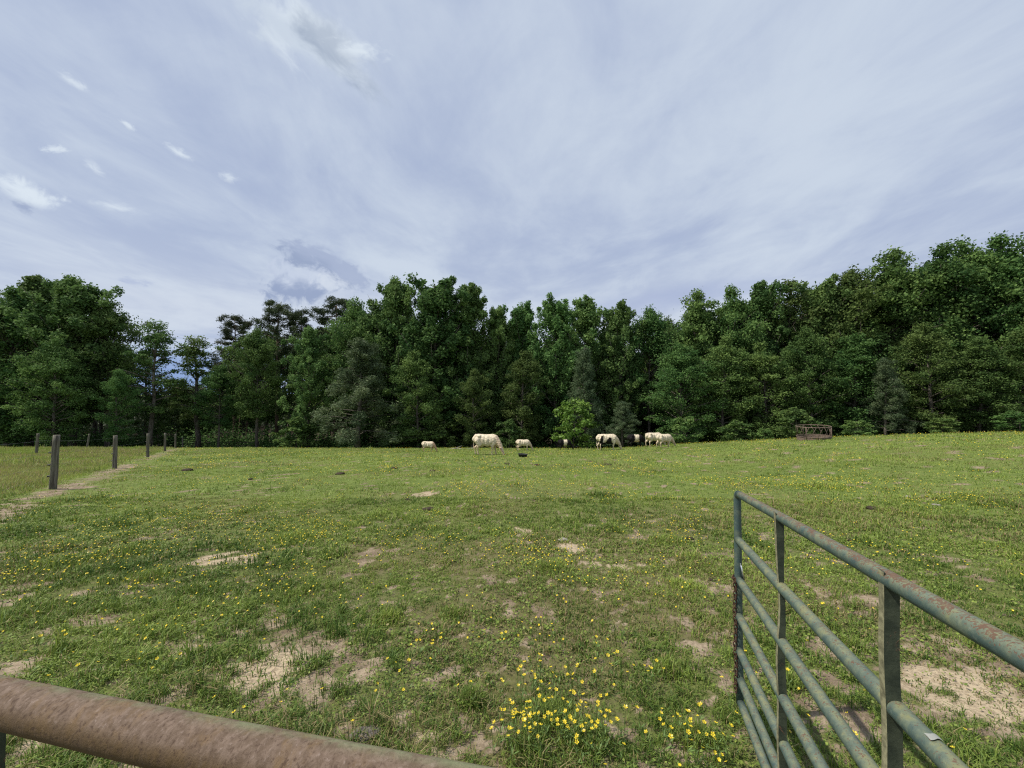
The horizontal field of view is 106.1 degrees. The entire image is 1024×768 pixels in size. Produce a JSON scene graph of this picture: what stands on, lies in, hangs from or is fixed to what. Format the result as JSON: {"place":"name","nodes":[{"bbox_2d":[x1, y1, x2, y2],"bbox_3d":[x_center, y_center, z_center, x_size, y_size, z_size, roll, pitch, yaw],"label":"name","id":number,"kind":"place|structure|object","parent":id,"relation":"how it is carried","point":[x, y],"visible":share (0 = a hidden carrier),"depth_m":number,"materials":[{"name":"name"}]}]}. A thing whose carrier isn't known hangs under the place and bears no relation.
{"place":"outdoors","nodes":[
{"label":"outdoors","id":0,"kind":"place"},
{"bbox_2d":[349,724,380,742],"bbox_3d":[-0.810,1.938,2.126,0.184,0.055,0.101,0,-1,0],"label":"dirt clod","id":1,"kind":"object","parent":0,"point":[369,733],"visible":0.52,"depth_m":2.11,"materials":[{"name":"grey soil"}]},
{"bbox_2d":[0,395,1023,767],"bbox_3d":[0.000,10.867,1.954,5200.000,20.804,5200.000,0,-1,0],"label":"ground","id":2,"kind":"structure","parent":0,"point":[860,719],"depth_m":4.05,"materials":[{"name":"green plant"}]},
{"bbox_2d":[0,283,69,446],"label":"broadleaf tree","id":3,"kind":"object","parent":2,"relation":"on","point":[6,419],"visible":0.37,"depth_m":49.15,"materials":[{"name":"green plant"}]},
{"bbox_2d":[0,274,70,446],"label":"poplar tree","id":4,"kind":"object","parent":2,"relation":"on","point":[28,284],"visible":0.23,"depth_m":52.41,"materials":[{"name":"green plant"}]},
{"bbox_2d":[0,336,100,445],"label":"broadleaf tree","id":5,"kind":"object","parent":2,"relation":"on","point":[57,366],"visible":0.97,"depth_m":46.21,"materials":[{"name":"green plant"}]},
{"bbox_2d":[0,273,127,446],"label":"poplar tree","id":6,"kind":"object","parent":2,"relation":"on","point":[74,295],"visible":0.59,"depth_m":50.35,"materials":[{"name":"green plant"}]},
{"bbox_2d":[35,433,126,453],"bbox_3d":[-50.339,7.877,47.437,1.219,7.097,42.063,1,-2,-35],"label":"wire fence","id":7,"kind":"object","parent":2,"relation":"on","point":[37,442],"visible":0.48,"depth_m":30.75,"materials":[{"name":"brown wood"}]},
{"bbox_2d":[0,433,187,490],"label":"wire fence","id":8,"kind":"object","parent":2,"relation":"on","point":[54,468],"visible":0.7,"depth_m":11.58,"materials":[{"name":"grey wood"}]},
{"bbox_2d":[59,299,154,446],"bbox_3d":[-55.124,-1.335,53.307,11.168,21.348,10.546,1,-2,-37],"label":"broadleaf tree","id":9,"kind":"object","parent":2,"relation":"on","point":[113,321],"visible":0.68,"depth_m":51.88,"materials":[{"name":"green plant"}]},
{"bbox_2d":[84,337,144,440],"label":"broadleaf tree","id":10,"kind":"object","parent":2,"relation":"on","point":[100,424],"visible":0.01,"depth_m":65.30,"materials":[{"name":"green plant"}]},
{"bbox_2d":[89,368,142,442],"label":"broadleaf tree","id":11,"kind":"object","parent":2,"relation":"on","point":[117,383],"visible":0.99,"depth_m":47.79,"materials":[{"name":"green plant"}]},
{"bbox_2d":[92,356,140,444],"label":"broadleaf tree","id":12,"kind":"object","parent":2,"relation":"on","point":[94,425],"visible":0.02,"depth_m":61.18,"materials":[{"name":"green plant"}]},
{"bbox_2d":[123,351,166,440],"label":"broadleaf tree","id":13,"kind":"object","parent":2,"relation":"on","point":[146,367],"visible":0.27,"depth_m":62.42,"materials":[{"name":"green plant"}]},
{"bbox_2d":[109,319,197,446],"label":"broadleaf tree","id":14,"kind":"object","parent":2,"relation":"on","point":[157,339],"visible":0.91,"depth_m":52.15,"materials":[{"name":"green plant"}]},
{"bbox_2d":[140,392,173,446],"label":"broadleaf tree","id":15,"kind":"object","parent":2,"relation":"on","point":[162,425],"visible":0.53,"depth_m":54.55,"materials":[{"name":"green plant"}]},
{"bbox_2d":[159,377,189,444],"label":"broadleaf tree","id":16,"kind":"object","parent":2,"relation":"on","point":[171,420],"visible":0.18,"depth_m":67.63,"materials":[{"name":"green plant"}]},
{"bbox_2d":[17,385,349,437],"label":"wood","id":17,"kind":"object","parent":2,"relation":"on","point":[89,429],"visible":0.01,"depth_m":128.95,"materials":[{"name":"green plant"}]},
{"bbox_2d":[142,335,232,447],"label":"broadleaf tree","id":18,"kind":"object","parent":2,"relation":"on","point":[194,353],"visible":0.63,"depth_m":55.83,"materials":[{"name":"green plant"}]},
{"bbox_2d":[169,385,218,438],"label":"broadleaf tree","id":19,"kind":"object","parent":2,"relation":"on","point":[187,423],"visible":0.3,"depth_m":64.28,"materials":[{"name":"green plant"}]},
{"bbox_2d":[145,442,262,447],"bbox_3d":[-47.901,9.845,59.890,18.350,1.755,0.196,0,-1,0],"label":"rail fence","id":20,"kind":"object","parent":2,"relation":"on","point":[214,445],"visible":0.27,"depth_m":59.80,"materials":[{"name":"brown wood"}]},
{"bbox_2d":[185,364,246,446],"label":"broadleaf tree","id":21,"kind":"object","parent":2,"relation":"on","point":[220,378],"visible":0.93,"depth_m":54.32,"materials":[{"name":"green plant"}]},
{"bbox_2d":[200,387,231,439],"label":"broadleaf tree","id":22,"kind":"object","parent":2,"relation":"on","point":[209,431],"visible":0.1,"depth_m":71.94,"materials":[{"name":"green plant"}]},
{"bbox_2d":[206,314,262,446],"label":"pine tree","id":23,"kind":"object","parent":2,"relation":"on","point":[244,326],"visible":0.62,"depth_m":63.30,"materials":[{"name":"green plant"}]},
{"bbox_2d":[0,675,494,767],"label":"rusty gate","id":24,"kind":"structure","parent":2,"relation":"on","point":[135,733],"depth_m":0.38,"materials":[{"name":"brown metal"}]},
{"bbox_2d":[212,373,284,435],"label":"broadleaf tree","id":25,"kind":"object","parent":2,"relation":"on","point":[250,424],"visible":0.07,"depth_m":81.86,"materials":[{"name":"green plant"}]},
{"bbox_2d":[214,325,285,447],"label":"broadleaf tree","id":26,"kind":"object","parent":2,"relation":"on","point":[256,344],"visible":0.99,"depth_m":54.84,"materials":[{"name":"green plant"}]},
{"bbox_2d":[224,330,303,435],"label":"broadleaf tree","id":27,"kind":"object","parent":2,"relation":"on","point":[269,418],"visible":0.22,"depth_m":69.86,"materials":[{"name":"green plant"}]},
{"bbox_2d":[239,299,300,442],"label":"pine tree","id":28,"kind":"object","parent":2,"relation":"on","point":[278,311],"visible":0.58,"depth_m":66.62,"materials":[{"name":"green plant"}]},
{"bbox_2d":[280,343,297,432],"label":"broadleaf tree","id":29,"kind":"object","parent":2,"relation":"on","point":[287,417],"visible":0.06,"depth_m":92.40,"materials":[{"name":"green plant"}]},
{"bbox_2d":[269,416,319,447],"bbox_3d":[-29.481,6.812,53.044,5.882,5.000,5.391,-1,-2,34],"label":"shrub","id":30,"kind":"object","parent":2,"relation":"on","point":[294,425],"visible":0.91,"depth_m":52.14,"materials":[{"name":"green plant"}]},
{"bbox_2d":[274,306,314,433],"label":"pine tree","id":31,"kind":"object","parent":2,"relation":"on","point":[302,321],"visible":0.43,"depth_m":65.50,"materials":[{"name":"green plant"}]},
{"bbox_2d":[276,325,337,447],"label":"poplar tree","id":32,"kind":"object","parent":2,"relation":"on","point":[308,344],"visible":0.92,"depth_m":54.46,"materials":[{"name":"green plant"}]},
{"bbox_2d":[275,325,344,438],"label":"broadleaf tree","id":33,"kind":"object","parent":2,"relation":"on","point":[289,385],"visible":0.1,"depth_m":64.67,"materials":[{"name":"green plant"}]},
{"bbox_2d":[292,295,351,438],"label":"pine tree","id":34,"kind":"object","parent":2,"relation":"on","point":[333,303],"visible":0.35,"depth_m":64.74,"materials":[{"name":"green plant"}]},
{"bbox_2d":[312,330,373,429],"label":"broadleaf tree","id":35,"kind":"object","parent":2,"relation":"on","point":[348,416],"visible":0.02,"depth_m":66.53,"materials":[{"name":"green plant"}]},
{"bbox_2d":[321,295,387,434],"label":"broadleaf tree","id":36,"kind":"object","parent":2,"relation":"on","point":[338,343],"visible":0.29,"depth_m":58.42,"materials":[{"name":"green plant"}]},
{"bbox_2d":[310,337,406,447],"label":"drooping tree","id":37,"kind":"object","parent":2,"relation":"on","point":[361,349],"visible":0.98,"depth_m":47.49,"materials":[{"name":"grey plant"}]},
{"bbox_2d":[326,299,412,447],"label":"broadleaf tree","id":38,"kind":"object","parent":2,"relation":"on","point":[337,355],"visible":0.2,"depth_m":55.58,"materials":[{"name":"green plant"}]},
{"bbox_2d":[356,275,426,445],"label":"poplar tree","id":39,"kind":"object","parent":2,"relation":"on","point":[395,294],"visible":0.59,"depth_m":55.31,"materials":[{"name":"green plant"}]},
{"bbox_2d":[380,424,425,447],"bbox_3d":[-14.387,7.217,50.423,6.801,4.105,5.922,-1,-1,30],"label":"shrub","id":40,"kind":"object","parent":2,"relation":"on","point":[396,427],"visible":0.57,"depth_m":49.89,"materials":[{"name":"green plant"}]},
{"bbox_2d":[382,349,442,447],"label":"broadleaf tree","id":41,"kind":"object","parent":2,"relation":"on","point":[414,363],"visible":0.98,"depth_m":48.94,"materials":[{"name":"green plant"}]},
{"bbox_2d":[421,441,436,451],"bbox_3d":[-7.253,5.506,33.874,1.466,0.925,0.516,0,-1,8],"label":"cow","id":42,"kind":"object","parent":2,"relation":"on","point":[428,444],"visible":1,"depth_m":33.73},
{"bbox_2d":[386,272,481,446],"bbox_3d":[-11.302,-2.499,55.309,14.067,26.533,15.255,-1,-1,25],"label":"poplar tree","id":43,"kind":"object","parent":2,"relation":"on","point":[434,304],"visible":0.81,"depth_m":53.23,"materials":[{"name":"green plant"}]},
{"bbox_2d":[429,418,470,447],"bbox_3d":[-8.515,6.721,49.583,6.677,4.730,6.119,0,-1,3],"label":"shrub","id":44,"kind":"object","parent":2,"relation":"on","point":[442,425],"visible":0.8,"depth_m":49.17,"materials":[{"name":"green plant"}]},
{"bbox_2d":[428,313,484,443],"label":"broadleaf tree","id":45,"kind":"object","parent":2,"relation":"on","point":[460,367],"visible":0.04,"depth_m":61.69,"materials":[{"name":"green plant"}]},
{"bbox_2d":[428,281,502,447],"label":"poplar tree","id":46,"kind":"object","parent":2,"relation":"on","point":[474,292],"visible":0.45,"depth_m":55.47,"materials":[{"name":"green plant"}]},
{"bbox_2d":[452,368,496,447],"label":"broadleaf tree","id":47,"kind":"object","parent":2,"relation":"on","point":[474,383],"visible":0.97,"depth_m":48.38,"materials":[{"name":"green plant"}]},
{"bbox_2d":[472,434,504,454],"bbox_3d":[-1.774,4.617,29.347,2.565,1.611,0.914,0,-1,9],"label":"cow","id":48,"kind":"object","parent":2,"relation":"on","point":[492,441],"visible":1,"depth_m":29.10},
{"bbox_2d":[475,305,526,442],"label":"poplar tree","id":49,"kind":"object","parent":2,"relation":"on","point":[502,332],"visible":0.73,"depth_m":56.59,"materials":[{"name":"green plant"}]},
{"bbox_2d":[492,418,526,447],"bbox_3d":[-0.171,6.043,45.943,3.768,4.032,4.111,1,-2,-32],"label":"shrub","id":50,"kind":"object","parent":2,"relation":"on","point":[510,425],"visible":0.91,"depth_m":45.46,"materials":[{"name":"green plant"}]},
{"bbox_2d":[0,410,1022,448],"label":"undergrowth","id":51,"kind":"object","parent":2,"relation":"on","point":[317,443],"visible":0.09,"depth_m":58.34,"materials":[{"name":"green plant"}]},
{"bbox_2d":[0,430,1023,767],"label":"buttercups","id":52,"kind":"object","parent":2,"relation":"on","point":[542,554],"visible":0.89,"depth_m":5.85,"materials":[{"name":"yellow plant"}]},
{"bbox_2d":[485,337,562,427],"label":"broadleaf tree","id":53,"kind":"object","parent":2,"relation":"on","point":[546,402],"visible":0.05,"depth_m":60.09,"materials":[{"name":"green plant"}]},
{"bbox_2d":[516,439,532,449],"bbox_3d":[1.181,5.769,36.380,1.684,1.066,0.606,0,-1,0],"label":"cow","id":54,"kind":"object","parent":2,"relation":"on","point":[520,442],"visible":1,"depth_m":36.20},
{"bbox_2d":[499,349,555,447],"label":"broadleaf tree","id":55,"kind":"object","parent":2,"relation":"on","point":[524,363],"visible":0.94,"depth_m":49.56,"materials":[{"name":"green plant"}]},
{"bbox_2d":[491,300,564,447],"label":"poplar tree","id":56,"kind":"object","parent":2,"relation":"on","point":[522,338],"visible":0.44,"depth_m":58.21,"materials":[{"name":"green plant"}]},
{"bbox_2d":[519,292,597,447],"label":"poplar tree","id":57,"kind":"object","parent":2,"relation":"on","point":[555,357],"visible":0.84,"depth_m":55.74,"materials":[{"name":"green plant"}]},
{"bbox_2d":[557,439,573,449],"bbox_3d":[5.343,6.044,38.375,1.642,1.039,0.590,0,-1,-5],"label":"cow","id":58,"kind":"object","parent":2,"relation":"on","point":[566,442],"visible":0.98,"depth_m":38.20},
{"bbox_2d":[544,339,601,441],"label":"broadleaf tree","id":59,"kind":"object","parent":2,"relation":"on","point":[567,390],"visible":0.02,"depth_m":64.04,"materials":[{"name":"green plant"}]},
{"bbox_2d":[550,397,602,447],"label":"sapling","id":60,"kind":"object","parent":2,"relation":"on","point":[570,411],"visible":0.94,"depth_m":44.44,"materials":[{"name":"green plant"}]},
{"bbox_2d":[555,346,611,447],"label":"drooping tree","id":61,"kind":"object","parent":2,"relation":"on","point":[584,364],"visible":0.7,"depth_m":49.50,"materials":[{"name":"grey plant"}]},
{"bbox_2d":[548,294,629,447],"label":"poplar tree","id":62,"kind":"object","parent":2,"relation":"on","point":[587,317],"visible":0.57,"depth_m":57.03,"materials":[{"name":"green plant"}]},
{"bbox_2d":[565,338,645,446],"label":"broadleaf tree","id":63,"kind":"object","parent":2,"relation":"on","point":[601,345],"visible":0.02,"depth_m":62.76,"materials":[{"name":"green plant"}]},
{"bbox_2d":[596,434,621,449],"bbox_3d":[9.311,5.593,36.889,2.565,1.621,0.923,0,-1,-2],"label":"cow","id":64,"kind":"object","parent":2,"relation":"on","point":[603,439],"visible":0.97,"depth_m":36.62},
{"bbox_2d":[592,299,654,445],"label":"poplar tree","id":65,"kind":"object","parent":2,"relation":"on","point":[617,321],"visible":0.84,"depth_m":56.17,"materials":[{"name":"green plant"}]},
{"bbox_2d":[604,401,644,446],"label":"drooping tree","id":66,"kind":"object","parent":2,"relation":"on","point":[624,410],"visible":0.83,"depth_m":42.53,"materials":[{"name":"green plant"}]},
{"bbox_2d":[627,434,646,446],"bbox_3d":[12.953,5.886,39.888,2.122,1.345,0.753,0,-1,-5],"label":"cow","id":67,"kind":"object","parent":2,"relation":"on","point":[632,438],"visible":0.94,"depth_m":39.66},
{"bbox_2d":[617,304,689,445],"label":"broadleaf tree","id":68,"kind":"object","parent":2,"relation":"on","point":[655,326],"visible":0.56,"depth_m":56.70,"materials":[{"name":"green plant"}]},
{"bbox_2d":[645,432,665,446],"bbox_3d":[14.138,5.471,37.903,2.212,1.398,0.793,0,-1,-10],"label":"cow","id":69,"kind":"object","parent":2,"relation":"on","point":[650,437],"visible":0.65,"depth_m":37.62},
{"bbox_2d":[634,351,690,444],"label":"broadleaf tree","id":70,"kind":"object","parent":2,"relation":"on","point":[643,423],"visible":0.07,"depth_m":61.77,"materials":[{"name":"green plant"}]},
{"bbox_2d":[642,315,688,426],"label":"broadleaf tree","id":71,"kind":"object","parent":2,"relation":"on","point":[670,322],"visible":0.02,"depth_m":63.46,"materials":[{"name":"green plant"}]},
{"bbox_2d":[656,434,675,447],"bbox_3d":[14.141,5.211,35.399,1.972,1.244,0.738,0,-1,-16],"label":"cow","id":72,"kind":"object","parent":2,"relation":"on","point":[662,438],"visible":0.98,"depth_m":35.20},
{"bbox_2d":[666,416,703,443],"bbox_3d":[19.057,5.244,42.069,3.688,3.469,4.235,0,-1,-4],"label":"shrub","id":73,"kind":"object","parent":2,"relation":"on","point":[686,422],"visible":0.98,"depth_m":41.62,"materials":[{"name":"green plant"}]},
{"bbox_2d":[639,341,731,444],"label":"broadleaf tree","id":74,"kind":"object","parent":2,"relation":"on","point":[682,360],"visible":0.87,"depth_m":46.73,"materials":[{"name":"green plant"}]},
{"bbox_2d":[647,288,741,442],"bbox_3d":[26.330,-1.082,56.010,12.486,25.750,12.584,0,-1,11],"label":"broadleaf tree","id":75,"kind":"object","parent":2,"relation":"on","point":[695,316],"visible":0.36,"depth_m":53.88,"materials":[{"name":"green plant"}]},
{"bbox_2d":[684,334,761,441],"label":"broadleaf tree","id":76,"kind":"object","parent":2,"relation":"on","point":[720,354],"visible":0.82,"depth_m":46.43,"materials":[{"name":"green plant"}]},
{"bbox_2d":[691,283,775,441],"bbox_3d":[30.026,-1.698,53.962,12.380,25.208,11.827,1,-2,-35],"label":"broadleaf tree","id":77,"kind":"object","parent":2,"relation":"on","point":[730,312],"visible":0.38,"depth_m":52.54,"materials":[{"name":"green plant"}]},
{"bbox_2d":[714,419,759,440],"bbox_3d":[23.638,5.187,40.917,3.892,2.850,4.247,0,-1,-1],"label":"shrub","id":78,"kind":"object","parent":2,"relation":"on","point":[730,434],"visible":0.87,"depth_m":40.60,"materials":[{"name":"green plant"}]},
{"bbox_2d":[718,279,804,434],"bbox_3d":[34.785,-2.029,53.900,11.640,25.543,11.012,0,-1,-4],"label":"poplar tree","id":79,"kind":"object","parent":2,"relation":"on","point":[760,294],"visible":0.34,"depth_m":52.40,"materials":[{"name":"green plant"}]},
{"bbox_2d":[752,428,773,439],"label":"shrub","id":80,"kind":"object","parent":2,"relation":"on","point":[767,431],"visible":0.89,"depth_m":38.66,"materials":[{"name":"green plant"}]},
{"bbox_2d":[722,340,818,440],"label":"broadleaf tree","id":81,"kind":"object","parent":2,"relation":"on","point":[766,361],"visible":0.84,"depth_m":44.85,"materials":[{"name":"green plant"}]},
{"bbox_2d":[755,277,842,419],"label":"broadleaf tree","id":82,"kind":"object","parent":2,"relation":"on","point":[797,301],"visible":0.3,"depth_m":52.10,"materials":[{"name":"green plant"}]},
{"bbox_2d":[777,406,822,438],"bbox_3d":[28.154,3.982,37.814,3.640,3.617,3.972,-1,-2,30],"label":"shrub","id":83,"kind":"object","parent":2,"relation":"on","point":[792,413],"visible":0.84,"depth_m":37.47,"materials":[{"name":"green plant"}]},
{"bbox_2d":[796,424,831,440],"bbox_3d":[24.206,3.941,30.910,2.316,1.148,2.316,-2,0,-20],"label":"hay ring","id":84,"kind":"object","parent":2,"relation":"on","point":[803,436],"visible":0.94,"depth_m":30.84,"materials":[{"name":"metal"}]},
{"bbox_2d":[776,273,859,433],"bbox_3d":[41.470,-2.422,52.327,11.358,24.695,10.474,0,-1,-19],"label":"poplar tree","id":85,"kind":"object","parent":2,"relation":"on","point":[823,298],"visible":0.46,"depth_m":50.72,"materials":[{"name":"green plant"}]},
{"bbox_2d":[776,326,860,434],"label":"broadleaf tree","id":86,"kind":"object","parent":2,"relation":"on","point":[810,346],"visible":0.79,"depth_m":43.81,"materials":[{"name":"green plant"}]},
{"bbox_2d":[835,420,876,435],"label":"shrub","id":87,"kind":"object","parent":2,"relation":"on","point":[850,423],"visible":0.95,"depth_m":37.77,"materials":[{"name":"green plant"}]},
{"bbox_2d":[809,332,909,436],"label":"broadleaf tree","id":88,"kind":"object","parent":2,"relation":"on","point":[853,357],"visible":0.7,"depth_m":43.19,"materials":[{"name":"green plant"}]},
{"bbox_2d":[795,264,924,409],"bbox_3d":[44.533,-3.113,50.358,13.619,25.386,13.639,1,-1,-26],"label":"broadleaf tree","id":89,"kind":"object","parent":2,"relation":"on","point":[864,291],"visible":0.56,"depth_m":48.24,"materials":[{"name":"green plant"}]},
{"bbox_2d":[733,491,1023,767],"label":"metal gate","id":90,"kind":"structure","parent":2,"relation":"on","point":[898,716],"depth_m":1.14,"materials":[{"name":"green metal"}]},
{"bbox_2d":[731,563,744,693],"bbox_3d":[1.341,1.434,2.278,0.070,0.764,0.072,-1,-1,22],"label":"gate chain","id":91,"kind":"object","parent":90,"relation":"hanging from","point":[735,628],"visible":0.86,"depth_m":2.26,"materials":[{"name":"metal"}]},
{"bbox_2d":[850,357,925,434],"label":"drooping tree","id":92,"kind":"object","parent":2,"relation":"on","point":[883,370],"visible":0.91,"depth_m":40.57,"materials":[{"name":"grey plant"}]},
{"bbox_2d":[842,244,990,434],"bbox_3d":[48.907,-4.332,47.216,14.274,26.494,14.386,1,-2,-34],"label":"broadleaf tree","id":93,"kind":"object","parent":2,"relation":"on","point":[892,270],"visible":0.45,"depth_m":46.05,"materials":[{"name":"green plant"}]},
{"bbox_2d":[884,322,978,433],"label":"broadleaf tree","id":94,"kind":"object","parent":2,"relation":"on","point":[921,334],"visible":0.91,"depth_m":40.45,"materials":[{"name":"green plant"}]},
{"bbox_2d":[921,416,961,432],"bbox_3d":[40.662,3.999,36.534,2.912,1.954,2.668,1,-1,-28],"label":"shrub","id":95,"kind":"object","parent":2,"relation":"on","point":[935,422],"visible":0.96,"depth_m":36.31,"materials":[{"name":"green plant"}]},
{"bbox_2d":[879,239,1023,432],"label":"broadleaf tree","id":96,"kind":"object","parent":2,"relation":"on","point":[951,272],"visible":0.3,"depth_m":44.34,"materials":[{"name":"green plant"}]},
{"bbox_2d":[902,234,1023,431],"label":"broadleaf tree","id":97,"kind":"object","parent":2,"relation":"on","point":[965,255],"visible":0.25,"depth_m":44.33,"materials":[{"name":"green plant"}]},
{"bbox_2d":[932,336,1023,432],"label":"broadleaf tree","id":98,"kind":"object","parent":2,"relation":"on","point":[983,357],"visible":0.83,"depth_m":39.05,"materials":[{"name":"green plant"}]},
{"bbox_2d":[957,230,1023,430],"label":"broadleaf tree","id":99,"kind":"object","parent":2,"relation":"on","point":[998,244],"visible":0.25,"depth_m":44.21,"materials":[{"name":"green plant"}]},
{"bbox_2d":[975,318,1023,422],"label":"broadleaf tree","id":100,"kind":"object","parent":2,"relation":"on","point":[1015,343],"visible":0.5,"depth_m":39.37,"materials":[{"name":"green plant"}]},
{"bbox_2d":[987,241,1023,402],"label":"broadleaf tree","id":101,"kind":"object","parent":2,"relation":"on","point":[1019,277],"visible":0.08,"depth_m":43.98,"materials":[{"name":"green plant"}]},
{"bbox_2d":[989,411,1023,431],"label":"shrub","id":102,"kind":"object","parent":2,"relation":"on","point":[1011,414],"visible":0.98,"depth_m":35.17,"materials":[{"name":"green plant"}]},
{"bbox_2d":[0,0,1023,393],"label":"sky","id":103,"kind":"structure","parent":0,"point":[203,161],"materials":[{"name":"blue"}]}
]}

